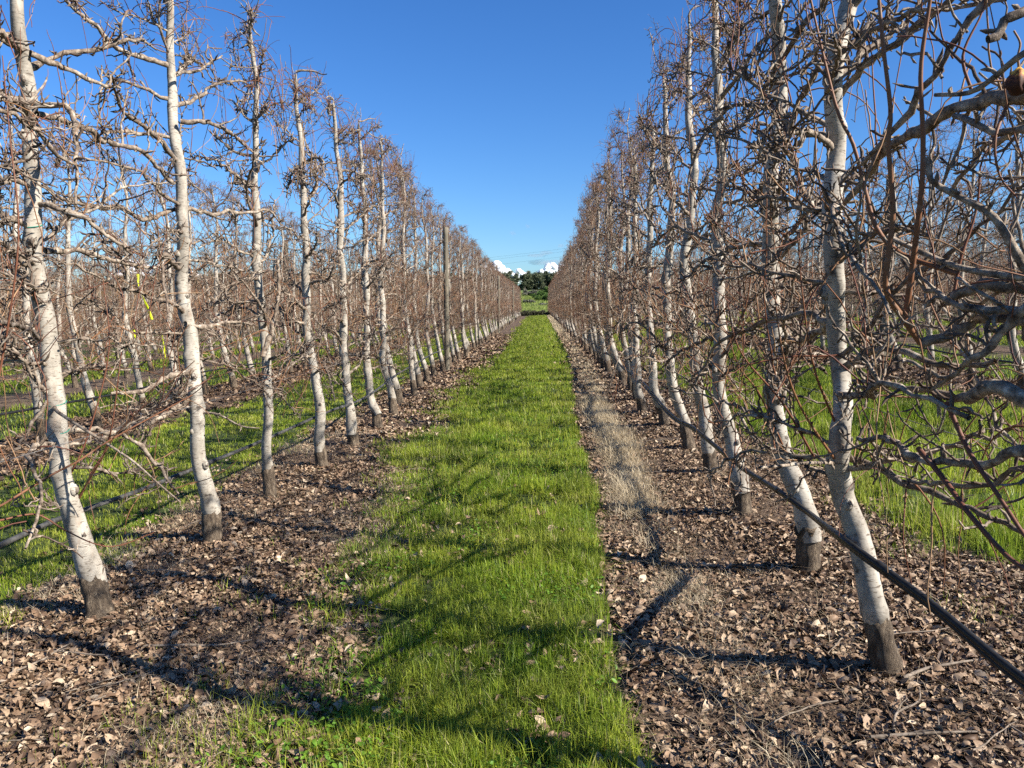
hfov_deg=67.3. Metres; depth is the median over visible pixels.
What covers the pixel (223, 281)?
fruit tree
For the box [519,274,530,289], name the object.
eucalypt tree
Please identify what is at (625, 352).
fruit tree
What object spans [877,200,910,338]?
fruit tree
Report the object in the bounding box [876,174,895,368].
wooden post
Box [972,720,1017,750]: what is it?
fallen twig
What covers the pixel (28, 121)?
fruit tree
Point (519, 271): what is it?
cloud
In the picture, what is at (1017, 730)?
fallen twig
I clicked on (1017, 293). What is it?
fruit tree
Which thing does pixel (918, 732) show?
fallen stick
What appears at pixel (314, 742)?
clover
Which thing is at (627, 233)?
fruit tree
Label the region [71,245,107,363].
fruit tree
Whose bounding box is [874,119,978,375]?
fruit tree
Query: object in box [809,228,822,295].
fruit tree
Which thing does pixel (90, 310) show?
fruit tree
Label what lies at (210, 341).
fruit tree
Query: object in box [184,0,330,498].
fruit tree
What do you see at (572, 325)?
fruit tree
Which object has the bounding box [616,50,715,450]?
fruit tree
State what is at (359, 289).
fruit tree
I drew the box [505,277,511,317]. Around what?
fruit tree
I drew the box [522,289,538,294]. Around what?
grey bush
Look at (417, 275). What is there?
fruit tree
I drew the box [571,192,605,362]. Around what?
fruit tree
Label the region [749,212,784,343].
fruit tree
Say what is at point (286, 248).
wooden post
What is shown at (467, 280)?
fruit tree
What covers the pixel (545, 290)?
green bush
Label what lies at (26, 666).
fallen stick
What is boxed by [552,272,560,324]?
fruit tree
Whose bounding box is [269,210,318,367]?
fruit tree
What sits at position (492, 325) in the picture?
fruit tree
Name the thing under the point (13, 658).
fallen twig
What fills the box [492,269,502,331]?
fruit tree
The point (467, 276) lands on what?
fruit tree
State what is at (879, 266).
fruit tree
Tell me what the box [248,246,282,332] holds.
fruit tree
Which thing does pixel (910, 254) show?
fruit tree
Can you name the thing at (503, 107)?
sky
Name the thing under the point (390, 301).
fruit tree
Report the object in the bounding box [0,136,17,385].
fruit tree
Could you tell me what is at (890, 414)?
trellis wire
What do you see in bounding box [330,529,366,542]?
fallen twig
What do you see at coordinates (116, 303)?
fruit tree
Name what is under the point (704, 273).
fruit tree
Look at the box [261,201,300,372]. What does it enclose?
fruit tree
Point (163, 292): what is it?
fruit tree
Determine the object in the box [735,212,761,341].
fruit tree
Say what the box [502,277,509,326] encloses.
fruit tree
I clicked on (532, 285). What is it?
eucalypt tree
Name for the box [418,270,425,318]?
fruit tree
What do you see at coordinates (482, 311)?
fruit tree
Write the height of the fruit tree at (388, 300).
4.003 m
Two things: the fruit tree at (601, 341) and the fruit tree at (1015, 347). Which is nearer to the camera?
the fruit tree at (1015, 347)
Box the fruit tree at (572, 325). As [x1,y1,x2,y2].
[561,240,577,339]
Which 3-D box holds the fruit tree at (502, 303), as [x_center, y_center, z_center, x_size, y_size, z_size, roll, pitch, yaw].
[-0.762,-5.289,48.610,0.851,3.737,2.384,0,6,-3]
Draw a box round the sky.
[0,0,1023,289]
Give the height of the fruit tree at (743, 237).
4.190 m
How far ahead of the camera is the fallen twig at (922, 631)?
3.41 m
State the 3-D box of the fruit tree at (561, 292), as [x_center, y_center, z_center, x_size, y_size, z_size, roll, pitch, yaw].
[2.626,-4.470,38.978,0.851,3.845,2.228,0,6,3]
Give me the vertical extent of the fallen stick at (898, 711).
0.035 m
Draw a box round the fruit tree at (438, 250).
[423,202,459,365]
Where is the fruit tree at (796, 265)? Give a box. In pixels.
[790,237,808,325]
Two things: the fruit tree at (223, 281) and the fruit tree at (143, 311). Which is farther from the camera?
the fruit tree at (223, 281)
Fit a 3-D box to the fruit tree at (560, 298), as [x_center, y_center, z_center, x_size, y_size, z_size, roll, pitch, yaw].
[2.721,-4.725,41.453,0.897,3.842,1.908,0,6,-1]
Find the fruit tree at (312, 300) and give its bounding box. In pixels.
[298,262,319,342]
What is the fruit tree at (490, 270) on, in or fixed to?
on the ground at (8, 399)
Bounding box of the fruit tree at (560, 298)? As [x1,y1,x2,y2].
[556,263,566,330]
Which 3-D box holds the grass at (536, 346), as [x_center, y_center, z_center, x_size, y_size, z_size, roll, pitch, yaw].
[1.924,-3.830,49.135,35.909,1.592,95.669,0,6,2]
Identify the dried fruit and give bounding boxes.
[1004,30,1023,95]
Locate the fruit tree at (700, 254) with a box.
[693,249,711,332]
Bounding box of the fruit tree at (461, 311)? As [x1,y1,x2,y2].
[450,223,478,356]
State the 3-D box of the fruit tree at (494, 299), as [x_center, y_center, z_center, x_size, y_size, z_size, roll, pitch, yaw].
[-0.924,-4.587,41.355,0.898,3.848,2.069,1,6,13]
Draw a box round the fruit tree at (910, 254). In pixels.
[903,235,928,305]
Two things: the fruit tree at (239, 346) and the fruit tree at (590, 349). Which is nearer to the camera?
the fruit tree at (590, 349)
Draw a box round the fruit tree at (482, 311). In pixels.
[474,250,492,341]
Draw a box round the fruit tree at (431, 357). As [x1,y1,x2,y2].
[406,186,450,375]
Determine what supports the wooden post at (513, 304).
on the ground at (8, 399)
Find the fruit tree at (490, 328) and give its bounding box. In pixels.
[483,257,495,335]
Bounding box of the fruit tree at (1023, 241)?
[991,161,1023,304]
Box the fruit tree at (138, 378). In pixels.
[70,131,169,413]
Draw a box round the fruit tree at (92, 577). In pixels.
[0,0,236,621]
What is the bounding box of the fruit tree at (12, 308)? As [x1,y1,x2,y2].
[0,231,32,374]
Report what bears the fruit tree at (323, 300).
on the ground at (8, 399)
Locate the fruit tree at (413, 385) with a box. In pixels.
[375,142,442,395]
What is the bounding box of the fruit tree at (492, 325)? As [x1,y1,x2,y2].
[482,259,496,335]
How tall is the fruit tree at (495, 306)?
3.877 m
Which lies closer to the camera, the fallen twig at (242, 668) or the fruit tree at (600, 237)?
the fallen twig at (242, 668)
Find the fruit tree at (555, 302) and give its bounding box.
[551,278,558,322]
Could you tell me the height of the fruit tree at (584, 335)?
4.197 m
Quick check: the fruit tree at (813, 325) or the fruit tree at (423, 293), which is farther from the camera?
the fruit tree at (423, 293)
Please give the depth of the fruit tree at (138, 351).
27.47 m
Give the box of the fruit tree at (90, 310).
[55,202,135,381]
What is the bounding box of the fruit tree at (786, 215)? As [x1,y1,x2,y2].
[778,192,809,344]
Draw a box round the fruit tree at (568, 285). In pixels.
[564,236,579,341]
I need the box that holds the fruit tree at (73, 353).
[50,239,91,367]
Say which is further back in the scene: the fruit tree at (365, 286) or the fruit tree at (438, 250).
the fruit tree at (438, 250)
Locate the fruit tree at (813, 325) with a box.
[801,231,821,328]
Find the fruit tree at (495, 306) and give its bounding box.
[487,263,500,333]
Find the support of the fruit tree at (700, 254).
on the ground at (8, 399)
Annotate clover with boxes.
[181,402,622,767]
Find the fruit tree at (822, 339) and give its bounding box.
[799,179,825,354]
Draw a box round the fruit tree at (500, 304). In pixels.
[500,276,504,329]
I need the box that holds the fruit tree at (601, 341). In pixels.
[572,174,617,371]
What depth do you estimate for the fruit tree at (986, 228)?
17.88 m
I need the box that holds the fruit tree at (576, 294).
[571,223,592,345]
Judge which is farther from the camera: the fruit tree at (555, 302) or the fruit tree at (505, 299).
the fruit tree at (555, 302)
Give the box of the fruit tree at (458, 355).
[439,221,464,359]
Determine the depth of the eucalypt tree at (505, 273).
332.79 m
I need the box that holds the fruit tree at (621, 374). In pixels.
[582,138,626,384]
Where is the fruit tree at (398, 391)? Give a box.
[344,138,413,403]
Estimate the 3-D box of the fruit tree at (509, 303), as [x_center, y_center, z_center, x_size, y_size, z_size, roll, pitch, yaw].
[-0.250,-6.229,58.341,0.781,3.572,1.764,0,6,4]
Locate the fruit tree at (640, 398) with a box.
[599,136,675,411]
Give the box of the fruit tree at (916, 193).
[895,189,928,333]
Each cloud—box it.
[110,260,198,279]
[479,260,512,274]
[511,268,525,283]
[537,262,560,272]
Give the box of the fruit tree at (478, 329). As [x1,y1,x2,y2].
[468,241,486,344]
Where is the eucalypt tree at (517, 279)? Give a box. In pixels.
[507,273,520,287]
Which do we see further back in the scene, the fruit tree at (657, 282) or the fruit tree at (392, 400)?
the fruit tree at (657, 282)
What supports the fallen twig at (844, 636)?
on the leaf litter
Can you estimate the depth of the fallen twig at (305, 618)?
3.93 m
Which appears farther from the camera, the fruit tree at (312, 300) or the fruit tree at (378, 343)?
the fruit tree at (312, 300)
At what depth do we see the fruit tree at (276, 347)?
30.14 m
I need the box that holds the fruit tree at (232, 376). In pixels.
[189,180,250,387]
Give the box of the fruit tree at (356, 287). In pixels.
[347,243,363,348]
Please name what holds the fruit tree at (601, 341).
on the ground at (8, 399)
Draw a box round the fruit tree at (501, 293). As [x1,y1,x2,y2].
[492,264,506,318]
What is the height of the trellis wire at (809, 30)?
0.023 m
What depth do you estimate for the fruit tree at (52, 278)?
22.68 m
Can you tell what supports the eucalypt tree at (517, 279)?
on the ground at (8, 399)
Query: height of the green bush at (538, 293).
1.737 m
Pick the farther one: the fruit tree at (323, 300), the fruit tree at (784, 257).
the fruit tree at (323, 300)
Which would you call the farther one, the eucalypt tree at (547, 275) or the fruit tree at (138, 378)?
the eucalypt tree at (547, 275)
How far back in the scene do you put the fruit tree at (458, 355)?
21.77 m
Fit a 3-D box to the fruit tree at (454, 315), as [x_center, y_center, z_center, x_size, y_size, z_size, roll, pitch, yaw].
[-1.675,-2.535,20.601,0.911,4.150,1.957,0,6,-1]
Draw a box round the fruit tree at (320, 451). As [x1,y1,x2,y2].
[241,45,365,466]
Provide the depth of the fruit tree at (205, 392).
14.47 m
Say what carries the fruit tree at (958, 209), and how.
on the ground at (8, 399)
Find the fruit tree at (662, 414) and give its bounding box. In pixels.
[608,100,691,425]
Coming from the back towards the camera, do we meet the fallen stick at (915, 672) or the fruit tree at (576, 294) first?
the fruit tree at (576, 294)
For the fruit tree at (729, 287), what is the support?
on the ground at (8, 399)
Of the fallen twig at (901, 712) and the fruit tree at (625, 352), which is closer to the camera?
the fallen twig at (901, 712)
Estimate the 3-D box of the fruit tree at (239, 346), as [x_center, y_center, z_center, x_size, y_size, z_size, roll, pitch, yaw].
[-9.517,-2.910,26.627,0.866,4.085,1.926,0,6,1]
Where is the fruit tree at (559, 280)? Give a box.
[557,258,569,331]
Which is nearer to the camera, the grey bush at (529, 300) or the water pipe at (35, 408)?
the water pipe at (35, 408)
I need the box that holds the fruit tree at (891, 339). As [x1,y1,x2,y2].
[855,142,936,369]
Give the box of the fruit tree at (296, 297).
[289,258,301,346]
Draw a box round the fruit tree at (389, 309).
[385,273,394,343]
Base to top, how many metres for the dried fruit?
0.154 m
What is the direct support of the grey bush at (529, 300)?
on the ground at (8, 399)
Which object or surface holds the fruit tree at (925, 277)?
on the ground at (8, 399)
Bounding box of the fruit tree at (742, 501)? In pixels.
[645,0,809,516]
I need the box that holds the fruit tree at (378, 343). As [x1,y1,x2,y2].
[359,248,379,346]
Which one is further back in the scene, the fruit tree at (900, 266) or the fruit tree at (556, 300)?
the fruit tree at (556, 300)
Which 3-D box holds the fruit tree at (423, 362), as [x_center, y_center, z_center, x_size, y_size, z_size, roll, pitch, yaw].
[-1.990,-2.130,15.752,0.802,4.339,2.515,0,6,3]
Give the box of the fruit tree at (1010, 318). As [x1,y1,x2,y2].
[802,0,1023,614]
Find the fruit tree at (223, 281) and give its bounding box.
[206,243,233,358]
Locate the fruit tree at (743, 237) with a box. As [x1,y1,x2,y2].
[727,214,754,340]
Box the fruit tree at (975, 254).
[954,211,996,318]
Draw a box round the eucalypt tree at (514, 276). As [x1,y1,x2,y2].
[508,275,517,283]
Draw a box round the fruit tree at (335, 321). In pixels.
[315,232,349,357]
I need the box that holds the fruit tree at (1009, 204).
[989,198,1023,302]
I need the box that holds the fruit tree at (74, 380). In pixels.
[32,201,87,387]
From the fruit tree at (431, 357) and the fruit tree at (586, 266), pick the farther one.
the fruit tree at (586, 266)
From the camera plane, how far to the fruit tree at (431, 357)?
17.00 m
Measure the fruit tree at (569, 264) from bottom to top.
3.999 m
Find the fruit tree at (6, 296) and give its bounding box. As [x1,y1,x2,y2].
[0,258,17,363]
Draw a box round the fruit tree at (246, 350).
[210,185,269,381]
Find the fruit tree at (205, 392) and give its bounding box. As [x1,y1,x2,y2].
[144,168,228,394]
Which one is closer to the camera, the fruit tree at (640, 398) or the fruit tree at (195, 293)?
the fruit tree at (640, 398)
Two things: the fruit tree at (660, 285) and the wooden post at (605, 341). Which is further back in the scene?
the fruit tree at (660, 285)
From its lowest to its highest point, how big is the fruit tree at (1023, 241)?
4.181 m
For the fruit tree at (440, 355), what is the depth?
18.13 m
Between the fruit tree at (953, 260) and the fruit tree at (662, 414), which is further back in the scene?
the fruit tree at (953, 260)
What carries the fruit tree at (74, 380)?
on the ground at (8, 399)
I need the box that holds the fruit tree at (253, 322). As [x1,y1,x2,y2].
[237,194,301,371]
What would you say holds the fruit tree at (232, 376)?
on the ground at (8, 399)
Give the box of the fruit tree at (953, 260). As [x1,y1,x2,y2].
[933,214,976,323]
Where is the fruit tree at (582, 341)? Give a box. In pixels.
[569,226,583,347]
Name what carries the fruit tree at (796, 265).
on the ground at (8, 399)
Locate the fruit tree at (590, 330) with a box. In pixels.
[571,197,602,359]
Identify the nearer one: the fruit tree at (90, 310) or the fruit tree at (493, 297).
the fruit tree at (90, 310)
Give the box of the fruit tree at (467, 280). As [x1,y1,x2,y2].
[450,235,476,349]
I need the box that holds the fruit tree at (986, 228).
[950,164,1016,343]
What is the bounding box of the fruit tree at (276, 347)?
[261,253,278,350]
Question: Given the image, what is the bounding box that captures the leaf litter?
[0,327,1023,767]
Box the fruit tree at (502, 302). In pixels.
[497,271,506,329]
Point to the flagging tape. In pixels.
(147, 307)
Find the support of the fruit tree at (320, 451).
on the ground at (8, 399)
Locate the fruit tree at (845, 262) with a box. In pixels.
[844,224,861,333]
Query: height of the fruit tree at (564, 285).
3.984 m
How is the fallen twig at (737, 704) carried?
on the leaf litter
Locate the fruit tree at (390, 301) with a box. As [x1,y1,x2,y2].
[384,257,397,341]
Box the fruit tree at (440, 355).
[416,198,449,370]
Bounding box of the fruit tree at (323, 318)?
[310,229,336,358]
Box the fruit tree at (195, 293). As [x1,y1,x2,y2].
[175,240,207,347]
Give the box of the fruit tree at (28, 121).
[0,6,192,546]
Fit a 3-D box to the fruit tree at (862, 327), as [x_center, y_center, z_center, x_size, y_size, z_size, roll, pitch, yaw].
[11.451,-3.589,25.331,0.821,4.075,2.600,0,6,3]
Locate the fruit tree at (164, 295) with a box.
[152,265,179,351]
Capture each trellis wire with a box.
[0,200,498,295]
[0,310,514,462]
[76,0,519,290]
[629,137,992,270]
[645,337,1002,449]
[744,0,839,96]
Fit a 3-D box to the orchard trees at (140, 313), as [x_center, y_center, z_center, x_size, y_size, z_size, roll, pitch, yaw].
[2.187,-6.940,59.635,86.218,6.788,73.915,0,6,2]
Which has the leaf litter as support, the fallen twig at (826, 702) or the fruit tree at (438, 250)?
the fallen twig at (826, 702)
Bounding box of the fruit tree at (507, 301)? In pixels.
[504,277,509,325]
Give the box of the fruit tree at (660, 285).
[655,261,663,309]
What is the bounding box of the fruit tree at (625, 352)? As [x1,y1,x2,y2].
[595,130,647,390]
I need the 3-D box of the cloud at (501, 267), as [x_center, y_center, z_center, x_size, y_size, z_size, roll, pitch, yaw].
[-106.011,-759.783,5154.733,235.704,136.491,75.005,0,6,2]
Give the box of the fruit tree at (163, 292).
[144,224,182,369]
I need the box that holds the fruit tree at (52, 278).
[33,234,75,341]
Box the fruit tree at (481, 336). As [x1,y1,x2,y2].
[469,244,484,342]
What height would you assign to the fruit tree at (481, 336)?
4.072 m
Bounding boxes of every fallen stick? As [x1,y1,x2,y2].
[8,642,72,673]
[138,639,251,650]
[870,715,977,738]
[892,687,925,732]
[901,654,977,677]
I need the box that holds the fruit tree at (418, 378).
[384,157,438,387]
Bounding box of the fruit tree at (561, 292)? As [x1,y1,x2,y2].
[556,258,567,331]
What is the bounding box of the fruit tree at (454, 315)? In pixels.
[434,211,464,362]
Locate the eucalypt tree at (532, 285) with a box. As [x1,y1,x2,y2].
[525,271,543,289]
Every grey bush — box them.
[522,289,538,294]
[523,299,535,302]
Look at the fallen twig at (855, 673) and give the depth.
3.10 m
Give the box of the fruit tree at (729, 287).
[724,224,745,330]
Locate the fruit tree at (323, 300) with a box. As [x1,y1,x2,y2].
[315,267,328,341]
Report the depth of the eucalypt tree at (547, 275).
319.17 m
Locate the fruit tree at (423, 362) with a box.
[393,173,438,380]
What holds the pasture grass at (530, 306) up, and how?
on the ground at (8, 399)
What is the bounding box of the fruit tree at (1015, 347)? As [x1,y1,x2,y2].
[959,105,1023,388]
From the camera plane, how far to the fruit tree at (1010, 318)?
2.16 m
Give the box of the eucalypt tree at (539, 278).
[532,274,547,289]
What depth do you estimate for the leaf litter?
3.76 m
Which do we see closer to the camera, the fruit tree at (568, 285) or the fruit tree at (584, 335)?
the fruit tree at (584, 335)
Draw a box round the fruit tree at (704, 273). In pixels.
[696,237,712,333]
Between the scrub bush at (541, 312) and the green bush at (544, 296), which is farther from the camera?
the green bush at (544, 296)
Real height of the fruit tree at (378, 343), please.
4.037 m
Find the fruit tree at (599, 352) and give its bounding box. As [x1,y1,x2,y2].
[578,186,616,366]
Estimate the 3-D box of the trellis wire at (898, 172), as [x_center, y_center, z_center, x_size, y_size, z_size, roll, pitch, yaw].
[3.235,-5.599,47.894,0.003,0.023,95.400,0,6,2]
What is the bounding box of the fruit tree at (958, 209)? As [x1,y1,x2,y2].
[933,181,984,345]
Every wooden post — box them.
[283,240,290,362]
[443,227,449,370]
[497,276,499,332]
[512,286,513,321]
[605,201,612,362]
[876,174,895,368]
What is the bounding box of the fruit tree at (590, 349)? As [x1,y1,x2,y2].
[575,213,593,354]
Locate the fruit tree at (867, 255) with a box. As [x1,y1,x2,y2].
[843,151,910,358]
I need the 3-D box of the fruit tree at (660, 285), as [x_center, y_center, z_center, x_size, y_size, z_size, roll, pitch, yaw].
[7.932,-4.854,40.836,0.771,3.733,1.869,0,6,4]
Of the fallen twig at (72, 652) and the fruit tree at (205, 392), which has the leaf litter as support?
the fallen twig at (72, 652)
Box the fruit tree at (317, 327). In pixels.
[285,215,326,359]
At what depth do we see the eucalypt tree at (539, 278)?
311.50 m
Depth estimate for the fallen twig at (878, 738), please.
2.65 m
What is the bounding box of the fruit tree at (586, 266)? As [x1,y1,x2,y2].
[575,213,602,326]
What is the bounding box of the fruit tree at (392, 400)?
[345,130,419,413]
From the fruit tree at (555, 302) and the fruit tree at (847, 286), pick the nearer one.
the fruit tree at (847, 286)
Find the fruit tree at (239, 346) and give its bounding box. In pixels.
[220,241,249,356]
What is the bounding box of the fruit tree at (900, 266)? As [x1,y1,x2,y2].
[893,231,908,323]
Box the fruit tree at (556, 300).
[554,278,562,326]
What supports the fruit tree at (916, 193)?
on the ground at (8, 399)
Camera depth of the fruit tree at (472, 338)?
26.65 m
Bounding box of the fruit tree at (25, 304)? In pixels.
[0,102,82,440]
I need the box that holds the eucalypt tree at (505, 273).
[501,270,512,276]
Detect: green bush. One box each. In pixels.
[529,292,547,296]
[532,294,548,300]
[536,286,548,294]
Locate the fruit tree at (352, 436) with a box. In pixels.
[287,80,392,445]
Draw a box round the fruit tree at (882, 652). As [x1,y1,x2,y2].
[693,0,1023,679]
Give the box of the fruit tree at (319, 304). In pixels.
[310,264,325,342]
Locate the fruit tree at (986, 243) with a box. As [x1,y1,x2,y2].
[966,207,1005,305]
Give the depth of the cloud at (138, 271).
5205.90 m
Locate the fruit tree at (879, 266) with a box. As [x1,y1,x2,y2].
[867,206,905,306]
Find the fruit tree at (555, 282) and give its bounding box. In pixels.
[553,271,560,320]
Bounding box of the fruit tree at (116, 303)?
[95,251,136,360]
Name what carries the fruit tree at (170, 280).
on the ground at (8, 399)
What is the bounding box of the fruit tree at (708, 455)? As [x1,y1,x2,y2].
[630,0,763,473]
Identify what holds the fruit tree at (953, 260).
on the ground at (8, 399)
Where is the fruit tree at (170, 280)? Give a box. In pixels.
[128,153,210,399]
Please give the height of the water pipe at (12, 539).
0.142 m
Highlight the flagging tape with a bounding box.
[137,274,152,318]
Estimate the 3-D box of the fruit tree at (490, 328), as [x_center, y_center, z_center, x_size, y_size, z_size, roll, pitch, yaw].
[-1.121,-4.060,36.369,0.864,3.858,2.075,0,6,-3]
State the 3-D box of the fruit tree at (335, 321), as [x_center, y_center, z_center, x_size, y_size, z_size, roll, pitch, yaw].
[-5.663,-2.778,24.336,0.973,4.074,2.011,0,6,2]
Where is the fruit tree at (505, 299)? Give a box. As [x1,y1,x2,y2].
[501,274,507,327]
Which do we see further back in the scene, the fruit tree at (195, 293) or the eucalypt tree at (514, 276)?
the eucalypt tree at (514, 276)
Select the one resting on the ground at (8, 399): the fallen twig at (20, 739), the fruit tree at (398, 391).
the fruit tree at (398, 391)
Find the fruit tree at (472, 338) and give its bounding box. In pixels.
[457,233,480,347]
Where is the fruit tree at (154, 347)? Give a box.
[131,249,162,356]
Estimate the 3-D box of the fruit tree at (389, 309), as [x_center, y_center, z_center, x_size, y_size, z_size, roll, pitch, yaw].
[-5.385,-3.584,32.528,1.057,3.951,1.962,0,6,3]
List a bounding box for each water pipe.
[0,318,466,415]
[0,331,481,547]
[561,320,1023,689]
[696,321,1023,363]
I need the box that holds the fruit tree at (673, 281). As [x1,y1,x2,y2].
[670,253,677,325]
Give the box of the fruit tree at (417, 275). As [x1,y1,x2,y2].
[412,264,424,333]
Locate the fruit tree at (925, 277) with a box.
[918,228,943,323]
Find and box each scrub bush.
[520,310,531,315]
[531,310,545,314]
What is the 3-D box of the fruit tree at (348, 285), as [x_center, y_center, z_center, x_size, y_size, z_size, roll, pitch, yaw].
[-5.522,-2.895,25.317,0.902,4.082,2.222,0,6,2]
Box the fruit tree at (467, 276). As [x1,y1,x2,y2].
[451,225,477,352]
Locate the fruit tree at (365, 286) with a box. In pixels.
[322,112,404,427]
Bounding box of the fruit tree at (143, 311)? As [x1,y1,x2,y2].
[116,213,166,373]
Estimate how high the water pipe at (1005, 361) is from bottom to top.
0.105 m
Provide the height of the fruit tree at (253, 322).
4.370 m
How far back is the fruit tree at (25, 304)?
9.58 m
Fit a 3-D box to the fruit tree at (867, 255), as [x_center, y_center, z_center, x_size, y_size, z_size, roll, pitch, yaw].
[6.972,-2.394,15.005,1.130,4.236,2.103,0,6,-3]
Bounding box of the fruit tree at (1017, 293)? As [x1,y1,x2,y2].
[990,201,1023,356]
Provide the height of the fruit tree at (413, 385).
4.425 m
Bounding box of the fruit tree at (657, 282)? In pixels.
[652,259,660,324]
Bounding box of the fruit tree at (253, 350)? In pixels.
[231,246,269,354]
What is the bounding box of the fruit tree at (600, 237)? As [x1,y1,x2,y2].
[583,161,625,378]
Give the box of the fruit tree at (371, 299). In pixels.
[358,247,375,348]
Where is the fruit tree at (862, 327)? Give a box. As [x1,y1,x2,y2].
[845,216,876,329]
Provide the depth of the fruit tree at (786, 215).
19.70 m
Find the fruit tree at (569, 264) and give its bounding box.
[566,236,587,334]
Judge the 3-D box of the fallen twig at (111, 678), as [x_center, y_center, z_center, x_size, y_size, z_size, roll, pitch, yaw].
[-1.737,1.271,3.308,0.328,0.009,0.013,-6,8,-45]
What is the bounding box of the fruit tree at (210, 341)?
[191,237,230,361]
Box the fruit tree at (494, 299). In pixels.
[490,265,505,332]
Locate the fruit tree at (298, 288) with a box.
[295,259,302,333]
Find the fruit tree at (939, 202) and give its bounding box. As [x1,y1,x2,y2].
[913,185,972,343]
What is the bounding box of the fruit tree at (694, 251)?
[690,243,704,320]
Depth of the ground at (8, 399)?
5.26 m
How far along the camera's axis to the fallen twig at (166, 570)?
4.60 m
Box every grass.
[0,312,1023,767]
[0,315,1023,767]
[520,292,602,312]
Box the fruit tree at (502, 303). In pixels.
[500,273,505,328]
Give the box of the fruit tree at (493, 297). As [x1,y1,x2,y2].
[488,263,498,333]
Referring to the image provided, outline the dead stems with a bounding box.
[0,425,1023,767]
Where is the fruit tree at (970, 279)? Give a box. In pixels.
[914,105,1022,384]
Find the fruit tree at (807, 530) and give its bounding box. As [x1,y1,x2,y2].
[668,0,912,575]
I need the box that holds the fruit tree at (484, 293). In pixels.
[471,252,491,339]
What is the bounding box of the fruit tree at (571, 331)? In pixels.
[559,249,572,334]
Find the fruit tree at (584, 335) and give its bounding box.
[569,217,591,350]
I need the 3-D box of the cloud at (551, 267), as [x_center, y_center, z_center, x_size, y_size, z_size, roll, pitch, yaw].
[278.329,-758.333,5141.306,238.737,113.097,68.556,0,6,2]
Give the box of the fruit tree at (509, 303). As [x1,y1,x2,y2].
[507,279,512,324]
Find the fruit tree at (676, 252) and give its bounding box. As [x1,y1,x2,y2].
[670,251,682,327]
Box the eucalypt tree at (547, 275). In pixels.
[542,270,555,285]
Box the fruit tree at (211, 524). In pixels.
[15,0,300,544]
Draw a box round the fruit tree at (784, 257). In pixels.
[761,201,797,324]
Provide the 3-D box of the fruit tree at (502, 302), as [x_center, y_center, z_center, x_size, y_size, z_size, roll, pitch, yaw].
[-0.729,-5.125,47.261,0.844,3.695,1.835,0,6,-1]
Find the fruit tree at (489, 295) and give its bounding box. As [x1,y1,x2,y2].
[477,256,495,338]
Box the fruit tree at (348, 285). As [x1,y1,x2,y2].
[331,237,359,331]
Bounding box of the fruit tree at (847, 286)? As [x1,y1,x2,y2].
[842,164,860,346]
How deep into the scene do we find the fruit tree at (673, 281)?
37.18 m
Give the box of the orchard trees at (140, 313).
[0,219,1023,354]
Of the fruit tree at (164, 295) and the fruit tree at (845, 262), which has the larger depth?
the fruit tree at (164, 295)
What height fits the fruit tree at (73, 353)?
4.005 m
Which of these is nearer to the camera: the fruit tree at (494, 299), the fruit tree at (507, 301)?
the fruit tree at (494, 299)
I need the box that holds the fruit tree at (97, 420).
[5,120,138,427]
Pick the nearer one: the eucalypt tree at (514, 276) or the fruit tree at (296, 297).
the fruit tree at (296, 297)
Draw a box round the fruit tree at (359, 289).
[343,239,362,351]
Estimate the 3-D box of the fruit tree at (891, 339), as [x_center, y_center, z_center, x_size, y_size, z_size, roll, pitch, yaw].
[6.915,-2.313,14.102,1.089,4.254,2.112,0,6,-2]
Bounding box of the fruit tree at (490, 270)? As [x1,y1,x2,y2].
[479,257,494,316]
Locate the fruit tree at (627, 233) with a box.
[597,102,654,399]
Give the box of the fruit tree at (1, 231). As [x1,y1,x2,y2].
[0,194,61,393]
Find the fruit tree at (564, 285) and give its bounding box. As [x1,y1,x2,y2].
[560,244,574,337]
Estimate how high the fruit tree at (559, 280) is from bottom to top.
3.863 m
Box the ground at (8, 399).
[0,289,1023,767]
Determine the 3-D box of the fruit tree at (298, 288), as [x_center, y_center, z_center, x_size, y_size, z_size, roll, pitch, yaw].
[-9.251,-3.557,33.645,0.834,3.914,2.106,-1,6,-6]
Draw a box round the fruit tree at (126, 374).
[87,212,142,377]
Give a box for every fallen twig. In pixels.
[0,738,45,741]
[11,642,13,674]
[28,649,104,655]
[65,666,147,691]
[72,668,160,694]
[76,691,116,709]
[93,640,116,673]
[136,569,187,573]
[237,647,254,675]
[249,520,282,528]
[283,611,330,622]
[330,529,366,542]
[675,673,747,712]
[762,700,837,729]
[828,629,851,652]
[850,663,859,685]
[855,733,903,744]
[879,694,918,737]
[894,624,966,633]
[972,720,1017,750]
[991,713,1023,735]
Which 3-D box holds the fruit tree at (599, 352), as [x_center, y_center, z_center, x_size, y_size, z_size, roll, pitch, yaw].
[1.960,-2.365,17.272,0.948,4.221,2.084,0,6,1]
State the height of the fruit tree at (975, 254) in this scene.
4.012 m
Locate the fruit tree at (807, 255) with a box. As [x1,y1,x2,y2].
[782,182,848,352]
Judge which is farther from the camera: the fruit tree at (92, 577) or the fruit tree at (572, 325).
the fruit tree at (572, 325)
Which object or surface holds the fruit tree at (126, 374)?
on the ground at (8, 399)
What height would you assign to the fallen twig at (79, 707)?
0.007 m
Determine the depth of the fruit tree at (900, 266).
30.96 m
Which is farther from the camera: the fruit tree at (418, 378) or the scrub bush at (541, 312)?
the scrub bush at (541, 312)
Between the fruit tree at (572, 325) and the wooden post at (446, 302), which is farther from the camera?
the fruit tree at (572, 325)
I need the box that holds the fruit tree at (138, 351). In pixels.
[110,248,147,358]
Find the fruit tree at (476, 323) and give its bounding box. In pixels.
[464,238,485,346]
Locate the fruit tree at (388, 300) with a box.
[373,253,396,328]
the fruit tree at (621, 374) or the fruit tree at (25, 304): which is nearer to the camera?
the fruit tree at (25, 304)

